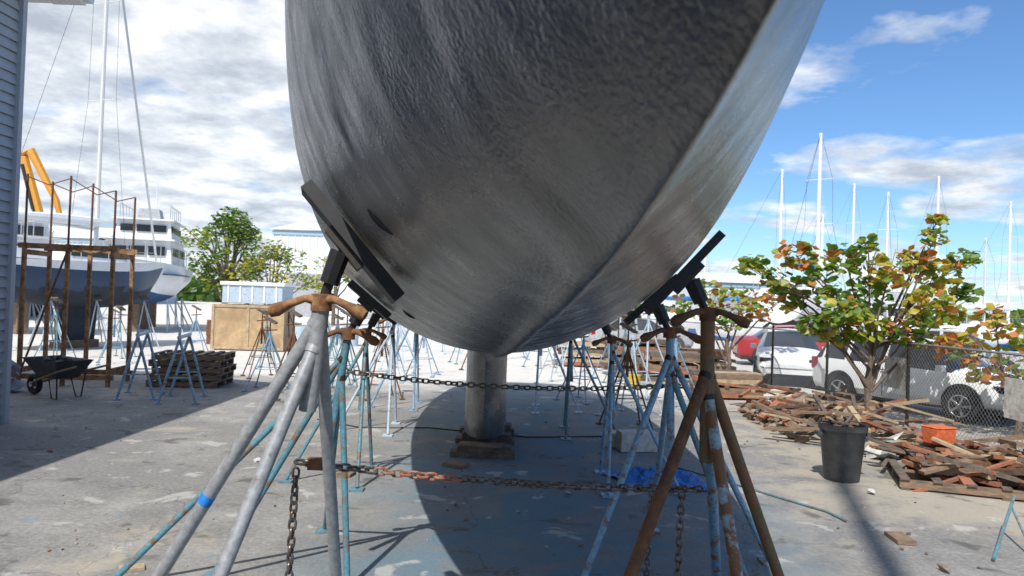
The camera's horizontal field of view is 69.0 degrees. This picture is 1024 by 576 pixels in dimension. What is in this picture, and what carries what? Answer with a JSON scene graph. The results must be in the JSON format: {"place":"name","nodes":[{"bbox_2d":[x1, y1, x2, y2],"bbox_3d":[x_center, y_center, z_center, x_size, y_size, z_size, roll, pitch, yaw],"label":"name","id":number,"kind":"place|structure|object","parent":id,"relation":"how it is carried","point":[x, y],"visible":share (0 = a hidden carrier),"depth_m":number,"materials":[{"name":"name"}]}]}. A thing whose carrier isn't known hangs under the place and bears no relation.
{"place":"outdoors","nodes":[
{"label":"outdoors","id":0,"kind":"place"},
{"bbox_2d":[0,0,93,423],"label":"clapboard building","id":1,"kind":"structure","parent":0,"point":[13,24],"depth_m":10.56,"materials":[{"name":"wood"}]},
{"bbox_2d":[49,226,176,302],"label":"warehouse","id":2,"kind":"structure","parent":0,"point":[77,234],"depth_m":83.94,"materials":[{"name":"white metal"}]},
{"bbox_2d":[206,320,210,343],"bbox_3d":[-10.963,1.625,27.471,0.601,0.880,0.610,2,-1,0],"label":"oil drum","id":3,"kind":"object","parent":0,"point":[208,332],"visible":0.34,"depth_m":27.21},
{"bbox_2d":[291,326,305,343],"bbox_3d":[-6.964,1.717,24.571,0.601,0.880,0.610,2,-1,0],"label":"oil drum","id":4,"kind":"object","parent":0,"point":[299,330],"visible":0.16,"depth_m":24.30,"materials":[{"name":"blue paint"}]},
{"bbox_2d":[270,223,380,319],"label":"warehouse","id":5,"kind":"structure","parent":0,"point":[311,242],"depth_m":62.02,"materials":[{"name":"white metal"}]},
{"bbox_2d":[344,323,358,345],"bbox_3d":[-6.267,1.813,28.971,0.601,0.880,0.610,2,-1,0],"label":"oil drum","id":6,"kind":"object","parent":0,"point":[355,342],"visible":0.2,"depth_m":28.79,"materials":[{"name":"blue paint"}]},
{"bbox_2d":[0,300,1023,575],"bbox_3d":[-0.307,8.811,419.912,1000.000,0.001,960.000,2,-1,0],"label":"ground","id":7,"kind":"structure","parent":0,"point":[152,472],"depth_m":7.70,"materials":[{"name":"concrete"}]},
{"bbox_2d":[10,360,26,391],"bbox_3d":[-9.297,1.510,13.623,0.690,0.726,0.563,2,-1,0],"label":"rubbish bag","id":8,"kind":"object","parent":7,"relation":"on","point":[16,385],"visible":0.31,"depth_m":13.62,"materials":[{"name":"white plastic"}]},
{"bbox_2d":[17,209,53,319],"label":"motor yacht","id":9,"kind":"object","parent":7,"relation":"on","point":[41,229],"visible":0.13,"depth_m":41.08,"materials":[{"name":"white paint"}]},
{"bbox_2d":[13,221,62,333],"bbox_3d":[-20.108,-1.224,29.763,6.708,6.110,4.038,1,-1,31],"label":"motor yacht","id":10,"kind":"object","parent":7,"relation":"on","point":[27,305],"visible":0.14,"depth_m":29.34,"materials":[{"name":"white paint"}]},
{"bbox_2d":[21,148,61,316],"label":"mobile crane","id":11,"kind":"object","parent":7,"relation":"on","point":[33,193],"visible":0.21,"depth_m":45.90,"materials":[{"name":"paint"}]},
{"bbox_2d":[34,297,75,356],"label":"boat stand","id":12,"kind":"object","parent":7,"relation":"on","point":[57,300],"visible":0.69,"depth_m":19.63,"materials":[{"name":"teal paint"}]},
{"bbox_2d":[22,355,109,399],"bbox_3d":[-7.985,1.557,13.137,1.744,0.757,0.680,2,-1,25],"label":"wheelbarrow","id":13,"kind":"object","parent":7,"relation":"on","point":[52,367],"visible":1,"depth_m":13.07,"materials":[{"name":"black metal"}]},
{"bbox_2d":[12,174,137,386],"bbox_3d":[-8.830,-0.137,15.190,1.850,4.150,1.070,2,-1,-7],"label":"scaffold frame","id":14,"kind":"object","parent":7,"relation":"on","point":[108,374],"visible":0.92,"depth_m":14.76,"materials":[{"name":"metal"}]},
{"bbox_2d":[14,0,164,352],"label":"sailboat","id":15,"kind":"object","parent":7,"relation":"on","point":[146,275],"visible":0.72,"depth_m":23.65,"materials":[{"name":"white paint"}]},
{"bbox_2d":[96,309,125,364],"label":"boat stand","id":16,"kind":"object","parent":7,"relation":"on","point":[114,329],"visible":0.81,"depth_m":19.16,"materials":[{"name":"blue paint"}]},
{"bbox_2d":[101,305,137,358],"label":"boat stand","id":17,"kind":"object","parent":7,"relation":"on","point":[121,308],"visible":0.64,"depth_m":20.96,"materials":[{"name":"teal paint"}]},
{"bbox_2d":[112,325,165,399],"bbox_3d":[-6.800,1.320,13.677,0.720,1.328,1.100,2,-1,-17],"label":"sawhorse","id":18,"kind":"object","parent":7,"relation":"on","point":[141,346],"visible":0.94,"depth_m":13.25,"materials":[{"name":"blue paint"}]},
{"bbox_2d":[95,182,194,331],"bbox_3d":[-17.278,-1.725,34.783,4.190,7.470,8.853,2,-1,-17],"label":"motor yacht","id":19,"kind":"object","parent":7,"relation":"on","point":[175,278],"visible":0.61,"depth_m":34.73,"materials":[{"name":"white paint"}]},
{"bbox_2d":[154,327,207,403],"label":"stand","id":20,"kind":"object","parent":7,"relation":"on","point":[183,350],"visible":1,"depth_m":12.93,"materials":[{"name":"blue paint"}]},
{"bbox_2d":[145,350,236,388],"bbox_3d":[-6.667,1.679,15.563,1.520,0.679,1.216,2,-1,-6],"label":"pallet stack","id":21,"kind":"object","parent":7,"relation":"on","point":[215,368],"visible":0.82,"depth_m":15.11,"materials":[{"name":"brown wood"}]},
{"bbox_2d":[183,305,207,350],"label":"boat stand","id":22,"kind":"object","parent":7,"relation":"on","point":[196,323],"visible":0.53,"depth_m":22.46,"materials":[{"name":"blue paint"}]},
{"bbox_2d":[180,206,269,303],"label":"shade tree","id":23,"kind":"object","parent":7,"relation":"on","point":[234,228],"visible":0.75,"depth_m":44.37,"materials":[{"name":"green plant"}]},
{"bbox_2d":[113,280,391,575],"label":"boat stand","id":24,"kind":"object","parent":7,"relation":"on","point":[368,303],"visible":0.8,"depth_m":5.13,"materials":[{"name":"teal metal"}]},
{"bbox_2d":[210,304,294,351],"bbox_3d":[-8.851,1.342,25.560,2.390,1.530,1.533,2,-1,-3],"label":"plywood crate","id":25,"kind":"object","parent":7,"relation":"on","point":[235,326],"visible":0.83,"depth_m":24.81,"materials":[{"name":"brown wood"}]},
{"bbox_2d":[220,281,295,303],"bbox_3d":[-8.711,0.172,25.596,2.177,0.720,1.442,2,-1,0],"label":"storage bin","id":26,"kind":"object","parent":25,"relation":"on","point":[252,292],"visible":0.9,"depth_m":24.94,"materials":[{"name":"blue paint"}]},
{"bbox_2d":[240,309,275,378],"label":"boat stand","id":27,"kind":"object","parent":7,"relation":"on","point":[261,332],"visible":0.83,"depth_m":17.36,"materials":[{"name":"metal"}]},
{"bbox_2d":[247,310,280,366],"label":"boat stand","id":28,"kind":"object","parent":7,"relation":"on","point":[267,328],"visible":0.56,"depth_m":20.16,"materials":[{"name":"teal paint"}]},
{"bbox_2d":[242,316,289,391],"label":"boat stand","id":29,"kind":"object","parent":7,"relation":"on","point":[269,343],"visible":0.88,"depth_m":15.16,"materials":[{"name":"blue paint"}]},
{"bbox_2d":[225,239,318,304],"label":"shade tree","id":30,"kind":"object","parent":7,"relation":"on","point":[274,256],"visible":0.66,"depth_m":41.99,"materials":[{"name":"green plant"}]},
{"bbox_2d":[151,179,403,575],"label":"boat stand","id":31,"kind":"object","parent":7,"relation":"on","point":[310,386],"visible":1,"depth_m":3.44,"materials":[{"name":"grey metal"}]},
{"bbox_2d":[284,466,299,575],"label":"chain","id":32,"kind":"object","parent":31,"relation":"hanging from","point":[292,529],"visible":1,"depth_m":3.78,"materials":[{"name":"metal"}]},
{"bbox_2d":[293,458,703,493],"bbox_3d":[-0.011,1.032,4.059,2.284,0.218,0.053,2,-1,-12],"label":"chain","id":33,"kind":"object","parent":31,"relation":"hanging from","point":[436,476],"visible":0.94,"depth_m":4.04,"materials":[{"name":"metal"}]},
{"bbox_2d":[275,308,302,399],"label":"boat stand","id":34,"kind":"object","parent":7,"relation":"on","point":[293,339],"visible":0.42,"depth_m":13.36,"materials":[{"name":"metal"}]},
{"bbox_2d":[310,256,350,325],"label":"shade tree","id":35,"kind":"object","parent":7,"relation":"on","point":[335,291],"visible":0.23,"depth_m":46.86,"materials":[{"name":"green plant"}]},
{"bbox_2d":[278,310,396,491],"bbox_3d":[-1.780,1.073,8.207,1.017,1.994,1.196,2,-1,21],"label":"boat stand","id":36,"kind":"object","parent":7,"relation":"on","point":[376,316],"visible":0.73,"depth_m":8.11,"materials":[{"name":"teal metal"}]},
{"bbox_2d":[329,313,352,370],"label":"boat stand","id":37,"kind":"object","parent":7,"relation":"on","point":[334,314],"visible":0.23,"depth_m":18.47,"materials":[{"name":"blue paint"}]},
{"bbox_2d":[328,304,354,384],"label":"boat stand","id":38,"kind":"object","parent":7,"relation":"on","point":[337,327],"visible":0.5,"depth_m":16.76,"materials":[{"name":"teal paint"}]},
{"bbox_2d":[331,310,365,392],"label":"boat stand","id":39,"kind":"object","parent":7,"relation":"on","point":[347,324],"visible":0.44,"depth_m":15.40,"materials":[{"name":"teal paint"}]},
{"bbox_2d":[339,319,400,436],"bbox_3d":[-1.967,1.089,11.211,1.017,2.046,1.191,2,-1,20],"label":"boat stand","id":40,"kind":"object","parent":7,"relation":"on","point":[392,361],"visible":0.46,"depth_m":11.10,"materials":[{"name":"blue metal"}]},
{"bbox_2d":[357,318,404,399],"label":"boat stand","id":41,"kind":"object","parent":7,"relation":"on","point":[381,341],"visible":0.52,"depth_m":14.56,"materials":[{"name":"metal"}]},
{"bbox_2d":[365,321,405,382],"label":"boat stand","id":42,"kind":"object","parent":7,"relation":"on","point":[387,323],"visible":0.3,"depth_m":17.57,"materials":[{"name":"blue paint"}]},
{"bbox_2d":[366,329,421,411],"bbox_3d":[-1.921,1.026,13.616,1.016,2.254,1.185,2,-1,20],"label":"boat stand","id":43,"kind":"object","parent":7,"relation":"on","point":[416,347],"visible":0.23,"depth_m":13.42,"materials":[{"name":"blue metal"}]},
{"bbox_2d":[377,323,413,363],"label":"boat stand","id":44,"kind":"object","parent":7,"relation":"on","point":[397,324],"visible":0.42,"depth_m":22.46,"materials":[{"name":"blue paint"}]},
{"bbox_2d":[378,324,420,370],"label":"boat stand","id":45,"kind":"object","parent":7,"relation":"on","point":[400,335],"visible":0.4,"depth_m":20.36,"materials":[{"name":"blue paint"}]},
{"bbox_2d":[403,336,440,376],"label":"boat stand","id":46,"kind":"object","parent":7,"relation":"on","point":[424,339],"visible":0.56,"depth_m":18.95,"materials":[{"name":"blue paint"}]},
{"bbox_2d":[450,422,514,458],"bbox_3d":[-0.372,2.071,10.323,0.820,0.170,1.990,2,-1,0],"label":"keel blocking","id":47,"kind":"object","parent":7,"relation":"on","point":[498,447],"visible":0.77,"depth_m":9.37,"materials":[{"name":"brown wood"}]},
{"bbox_2d":[285,0,824,441],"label":"sailing yacht","id":48,"kind":"object","parent":47,"relation":"on","point":[496,182],"visible":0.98,"depth_m":1.61,"materials":[{"name":"grey paint"}]},
{"bbox_2d":[45,387,995,575],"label":"ground debris","id":49,"kind":"object","parent":7,"relation":"on","point":[899,538],"visible":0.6,"depth_m":6.67,"materials":[{"name":"brown wood"}]},
{"bbox_2d":[521,348,555,368],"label":"boat stand","id":50,"kind":"object","parent":7,"relation":"on","point":[540,358],"visible":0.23,"depth_m":22.43,"materials":[{"name":"teal paint"}]},
{"bbox_2d":[531,346,582,413],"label":"boat stand","id":51,"kind":"object","parent":7,"relation":"on","point":[535,404],"visible":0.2,"depth_m":13.50,"materials":[{"name":"blue metal"}]},
{"bbox_2d":[534,343,580,385],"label":"boat stand","id":52,"kind":"object","parent":7,"relation":"on","point":[554,360],"visible":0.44,"depth_m":18.10,"materials":[{"name":"blue paint"}]},
{"bbox_2d":[553,336,596,376],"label":"boat stand","id":53,"kind":"object","parent":7,"relation":"on","point":[566,351],"visible":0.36,"depth_m":20.25,"materials":[{"name":"blue paint"}]},
{"bbox_2d":[552,336,604,403],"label":"boat stand","id":54,"kind":"object","parent":7,"relation":"on","point":[583,347],"visible":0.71,"depth_m":15.16,"materials":[{"name":"blue paint"}]},
{"bbox_2d":[552,341,606,365],"bbox_3d":[2.109,2.056,23.471,1.630,0.700,1.000,2,-1,0],"label":"lumber stack","id":55,"kind":"object","parent":7,"relation":"on","point":[594,352],"visible":0.45,"depth_m":22.99,"materials":[{"name":"beige wood"}]},
{"bbox_2d":[317,419,846,521],"bbox_3d":[0.720,2.181,10.302,7.828,0.024,2.241,1,-1,37],"label":"garden hose","id":56,"kind":"object","parent":7,"relation":"on","point":[809,506],"visible":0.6,"depth_m":8.92,"materials":[{"name":"rubber"}]},
{"bbox_2d":[559,339,616,440],"bbox_3d":[1.054,1.198,11.416,1.016,2.045,1.183,2,-1,-20],"label":"boat stand","id":57,"kind":"object","parent":7,"relation":"on","point":[569,377],"visible":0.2,"depth_m":11.26,"materials":[{"name":"blue metal"}]},
{"bbox_2d":[176,275,1023,323],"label":"distant trees","id":58,"kind":"object","parent":7,"relation":"on","point":[191,291],"visible":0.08,"depth_m":118.94,"materials":[{"name":"green plant"}]},
{"bbox_2d":[583,324,629,391],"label":"boat stand","id":59,"kind":"object","parent":7,"relation":"on","point":[613,328],"visible":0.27,"depth_m":17.18,"materials":[{"name":"blue paint"}]},
{"bbox_2d":[601,314,637,382],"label":"boat stand","id":60,"kind":"object","parent":7,"relation":"on","point":[623,317],"visible":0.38,"depth_m":18.76,"materials":[{"name":"teal paint"}]},
{"bbox_2d":[595,322,656,431],"bbox_3d":[1.852,1.406,11.980,0.795,1.689,0.795,2,-1,-7],"label":"boat stand","id":61,"kind":"object","parent":7,"relation":"on","point":[627,360],"visible":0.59,"depth_m":11.96,"materials":[{"name":"metal"}]},
{"bbox_2d":[594,309,661,420],"bbox_3d":[2.155,1.328,13.381,0.947,1.911,0.947,1,-1,37],"label":"boat stand","id":62,"kind":"object","parent":7,"relation":"on","point":[632,348],"visible":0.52,"depth_m":13.37,"materials":[{"name":"blue paint"}]},
{"bbox_2d":[605,429,657,451],"bbox_3d":[1.639,2.089,10.338,0.686,0.275,0.660,2,-1,0],"label":"concrete block","id":63,"kind":"object","parent":7,"relation":"on","point":[622,440],"depth_m":10.06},
{"bbox_2d":[627,374,640,389],"bbox_3d":[2.874,2.217,17.568,0.340,0.340,0.340,2,-1,0],"label":"yellow bucket","id":64,"kind":"object","parent":7,"relation":"on","point":[634,377],"visible":0.33,"depth_m":17.45,"materials":[{"name":"paint"}]},
{"bbox_2d":[584,317,692,351],"bbox_3d":[5.335,1.974,31.475,4.409,1.470,2.000,2,-1,-6],"label":"parked car","id":65,"kind":"object","parent":7,"relation":"on","point":[596,335],"visible":0.12,"depth_m":30.72,"materials":[{"name":"white metal"}]},
{"bbox_2d":[599,337,679,375],"bbox_3d":[3.533,1.912,20.773,1.894,1.000,1.200,2,-1,-11],"label":"lumber stack","id":66,"kind":"object","parent":7,"relation":"on","point":[642,347],"visible":0.27,"depth_m":20.30,"materials":[{"name":"brown wood"}]},
{"bbox_2d":[592,324,687,497],"bbox_3d":[1.262,1.181,8.313,1.017,1.994,1.188,2,-1,-20],"label":"boat stand","id":67,"kind":"object","parent":7,"relation":"on","point":[610,392],"visible":0.84,"depth_m":8.22,"materials":[{"name":"blue metal"}]},
{"bbox_2d":[346,368,680,391],"bbox_3d":[-0.135,1.001,8.135,4.047,0.229,0.069,2,-1,-4],"label":"chain","id":68,"kind":"object","parent":67,"relation":"hanging from","point":[399,378],"visible":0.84,"depth_m":8.12,"materials":[{"name":"metal"}]},
{"bbox_2d":[615,300,680,410],"bbox_3d":[2.658,1.242,14.583,1.067,2.154,1.067,3,-1,-34],"label":"boat stand","id":69,"kind":"object","parent":7,"relation":"on","point":[648,326],"visible":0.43,"depth_m":14.54,"materials":[{"name":"blue paint"}]},
{"bbox_2d":[603,463,706,490],"bbox_3d":[1.617,2.107,8.459,1.124,0.144,0.917,2,-1,0],"label":"blue tarp","id":70,"kind":"object","parent":7,"relation":"on","point":[637,474],"visible":0.62,"depth_m":8.37,"materials":[{"name":"plastic"}]},
{"bbox_2d":[636,349,699,386],"bbox_3d":[3.931,1.988,18.573,1.648,0.805,1.200,2,-1,6],"label":"lumber stack","id":71,"kind":"object","parent":7,"relation":"on","point":[655,364],"visible":0.39,"depth_m":18.05,"materials":[{"name":"brown wood"}]},
{"bbox_2d":[647,321,694,406],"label":"boat stand","id":72,"kind":"object","parent":7,"relation":"on","point":[676,347],"visible":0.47,"depth_m":15.26,"materials":[{"name":"blue paint"}]},
{"bbox_2d":[581,274,780,575],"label":"boat stand","id":73,"kind":"object","parent":7,"relation":"on","point":[670,367],"visible":0.85,"depth_m":5.45,"materials":[{"name":"blue metal"}]},
{"bbox_2d":[641,257,731,333],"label":"sailboat","id":74,"kind":"object","parent":7,"relation":"on","point":[670,315],"visible":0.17,"depth_m":53.41,"materials":[{"name":"white glass"}]},
{"bbox_2d":[623,230,783,575],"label":"boat stand","id":75,"kind":"object","parent":7,"relation":"on","point":[706,399],"visible":1,"depth_m":4.28,"materials":[{"name":"brown metal"}]},
{"bbox_2d":[643,477,654,575],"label":"chain","id":76,"kind":"object","parent":75,"relation":"hanging from","point":[649,548],"visible":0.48,"depth_m":4.61,"materials":[{"name":"metal"}]},
{"bbox_2d":[673,488,685,575],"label":"chain","id":77,"kind":"object","parent":75,"relation":"hanging from","point":[677,569],"visible":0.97,"depth_m":4.31,"materials":[{"name":"metal"}]},
{"bbox_2d":[677,348,736,369],"bbox_3d":[5.146,2.053,19.974,1.425,0.805,1.000,2,-1,-6],"label":"lumber stack","id":78,"kind":"object","parent":7,"relation":"on","point":[720,365],"visible":0.19,"depth_m":19.53,"materials":[{"name":"brown wood"}]},
{"bbox_2d":[685,369,772,398],"bbox_3d":[4.840,2.139,16.671,1.613,0.505,1.200,2,-1,-6],"label":"lumber stack","id":79,"kind":"object","parent":7,"relation":"on","point":[743,377],"visible":0.6,"depth_m":16.13,"materials":[{"name":"brown wood"}]},
{"bbox_2d":[670,278,800,369],"bbox_3d":[5.677,1.145,19.136,3.360,2.753,1.298,2,-1,0],"label":"sea grape tree","id":80,"kind":"object","parent":7,"relation":"on","point":[765,298],"visible":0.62,"depth_m":18.99,"materials":[{"name":"green plant"}]},
{"bbox_2d":[732,325,825,362],"bbox_3d":[10.236,2.063,26.476,4.508,1.470,2.000,2,-1,9],"label":"parked car","id":81,"kind":"object","parent":7,"relation":"on","point":[757,335],"visible":0.13,"depth_m":26.00,"materials":[{"name":"red paint"}]},
{"bbox_2d":[750,328,822,386],"bbox_3d":[7.838,1.894,21.176,2.000,1.470,4.409,2,-1,19],"label":"parked car","id":82,"kind":"object","parent":7,"relation":"on","point":[761,366],"visible":0.44,"depth_m":19.56,"materials":[{"name":"white paint"}]},
{"bbox_2d":[617,318,1023,449],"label":"chain link fence","id":83,"kind":"object","parent":7,"relation":"on","point":[908,375],"visible":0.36,"depth_m":13.07,"materials":[{"name":"metal"}]},
{"bbox_2d":[884,356,906,390],"bbox_3d":[6.792,1.502,13.181,0.020,0.550,0.750,2,-1,0],"label":"fence sign","id":84,"kind":"object","parent":83,"relation":"attached to","point":[901,370],"visible":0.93,"depth_m":13.12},
{"bbox_2d":[1004,377,1023,421],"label":"fence sign","id":85,"kind":"object","parent":83,"relation":"attached to","point":[1013,399],"visible":1,"depth_m":10.05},
{"bbox_2d":[718,381,960,442],"bbox_3d":[5.277,2.068,12.649,2.934,0.728,4.387,2,-1,0],"label":"rubble pile","id":86,"kind":"object","parent":7,"relation":"on","point":[797,405],"visible":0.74,"depth_m":12.10,"materials":[{"name":"brown wood"}]},
{"bbox_2d":[814,413,870,483],"bbox_3d":[3.937,1.886,8.873,0.566,0.793,0.566,1,-1,45],"label":"trash can","id":87,"kind":"object","parent":7,"relation":"on","point":[842,444],"visible":1,"depth_m":8.69,"materials":[{"name":"grey plastic"}]},
{"bbox_2d":[731,213,984,408],"bbox_3d":[6.158,0.531,13.114,4.511,3.804,1.545,2,-1,0],"label":"sea grape tree","id":88,"kind":"object","parent":7,"relation":"on","point":[849,311],"visible":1,"depth_m":13.03,"materials":[{"name":"green plant"}]},
{"bbox_2d":[811,335,1021,422],"bbox_3d":[8.493,1.794,15.478,2.000,1.530,4.160,3,-1,-30],"label":"parked car","id":89,"kind":"object","parent":7,"relation":"on","point":[968,411],"visible":0.45,"depth_m":14.57,"materials":[{"name":"white paint"}]},
{"bbox_2d":[864,431,1023,469],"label":"rubble pile","id":90,"kind":"object","parent":7,"relation":"on","point":[895,440],"visible":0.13,"depth_m":10.11,"materials":[{"name":"beige stone"}]},
{"bbox_2d":[867,436,1023,493],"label":"debris pile","id":91,"kind":"object","parent":7,"relation":"on","point":[1007,458],"visible":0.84,"depth_m":8.71,"materials":[{"name":"brown wood"}]},
{"bbox_2d":[920,424,957,444],"bbox_3d":[5.487,1.888,9.574,0.330,0.220,0.270,2,-1,-17],"label":"orange basket","id":92,"kind":"object","parent":91,"relation":"on","point":[945,433],"visible":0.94,"depth_m":9.49,"materials":[{"name":"plastic"}]},
{"bbox_2d":[886,446,1023,500],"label":"wooden pallet","id":93,"kind":"object","parent":7,"relation":"on","point":[901,477],"visible":0.44,"depth_m":8.45,"materials":[{"name":"brown wood"}]},
{"bbox_2d":[891,329,1023,373],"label":"parked car","id":94,"kind":"object","parent":7,"relation":"on","point":[936,332],"visible":0.06,"depth_m":23.52,"materials":[{"name":"white metal"}]},
{"bbox_2d":[932,303,1023,439],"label":"sea grape tree","id":95,"kind":"object","parent":7,"relation":"on","point":[1013,337],"visible":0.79,"depth_m":12.29,"materials":[{"name":"green plant"}]},
{"bbox_2d":[992,495,1023,559],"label":"stand","id":96,"kind":"object","parent":7,"relation":"on","point":[1010,508],"visible":1,"depth_m":6.47,"materials":[{"name":"teal paint"}]},
{"bbox_2d":[19,0,1023,314],"label":"sky","id":97,"kind":"structure","parent":0,"point":[902,95],"materials":[{"name":"blue"}]},
{"label":"water","id":98,"kind":"structure","parent":0,"visible":0},
{"bbox_2d":[675,272,803,314],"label":"motor yacht","id":99,"kind":"object","parent":98,"relation":"on","point":[740,280],"visible":0.19,"depth_m":72.67,"materials":[{"name":"white metal"}]},
{"bbox_2d":[695,169,785,340],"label":"sailboat","id":100,"kind":"object","parent":98,"relation":"in","point":[759,324],"visible":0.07,"depth_m":45.65,"materials":[{"name":"white glass"}]},
{"bbox_2d":[753,133,849,331],"bbox_3d":[13.309,-1.959,32.706,3.518,9.906,9.022,1,-1,38],"label":"sailboat","id":101,"kind":"object","parent":98,"relation":"on","point":[777,316],"visible":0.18,"depth_m":29.79,"materials":[{"name":"white glass"}]},
{"bbox_2d":[770,214,839,336],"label":"sailboat","id":102,"kind":"object","parent":98,"relation":"on","point":[822,236],"visible":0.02,"depth_m":47.01,"materials":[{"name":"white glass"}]},
{"bbox_2d":[825,183,888,330],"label":"sailboat","id":103,"kind":"object","parent":98,"relation":"on","point":[853,219],"visible":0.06,"depth_m":48.03,"materials":[{"name":"white glass"}]},
{"bbox_2d":[862,192,915,334],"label":"sailboat","id":104,"kind":"object","parent":98,"relation":"on","point":[887,229],"visible":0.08,"depth_m":46.00,"materials":[{"name":"white glass"}]},
{"bbox_2d":[861,274,970,320],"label":"motor yacht","id":105,"kind":"object","parent":98,"relation":"in","point":[894,294],"visible":0.06,"depth_m":50.16,"materials":[{"name":"white paint"}]},
{"bbox_2d":[888,176,969,329],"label":"sailboat","id":106,"kind":"object","parent":98,"relation":"on","point":[938,206],"visible":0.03,"depth_m":46.00,"materials":[{"name":"white glass"}]},
{"bbox_2d":[959,238,1003,323],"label":"sailboat","id":107,"kind":"object","parent":98,"relation":"on","point":[984,272],"visible":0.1,"depth_m":51.97,"materials":[{"name":"white glass"}]},
{"bbox_2d":[942,201,1023,350],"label":"sailboat","id":108,"kind":"object","parent":98,"relation":"on","point":[962,327],"visible":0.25,"depth_m":45.49,"materials":[{"name":"white glass"}]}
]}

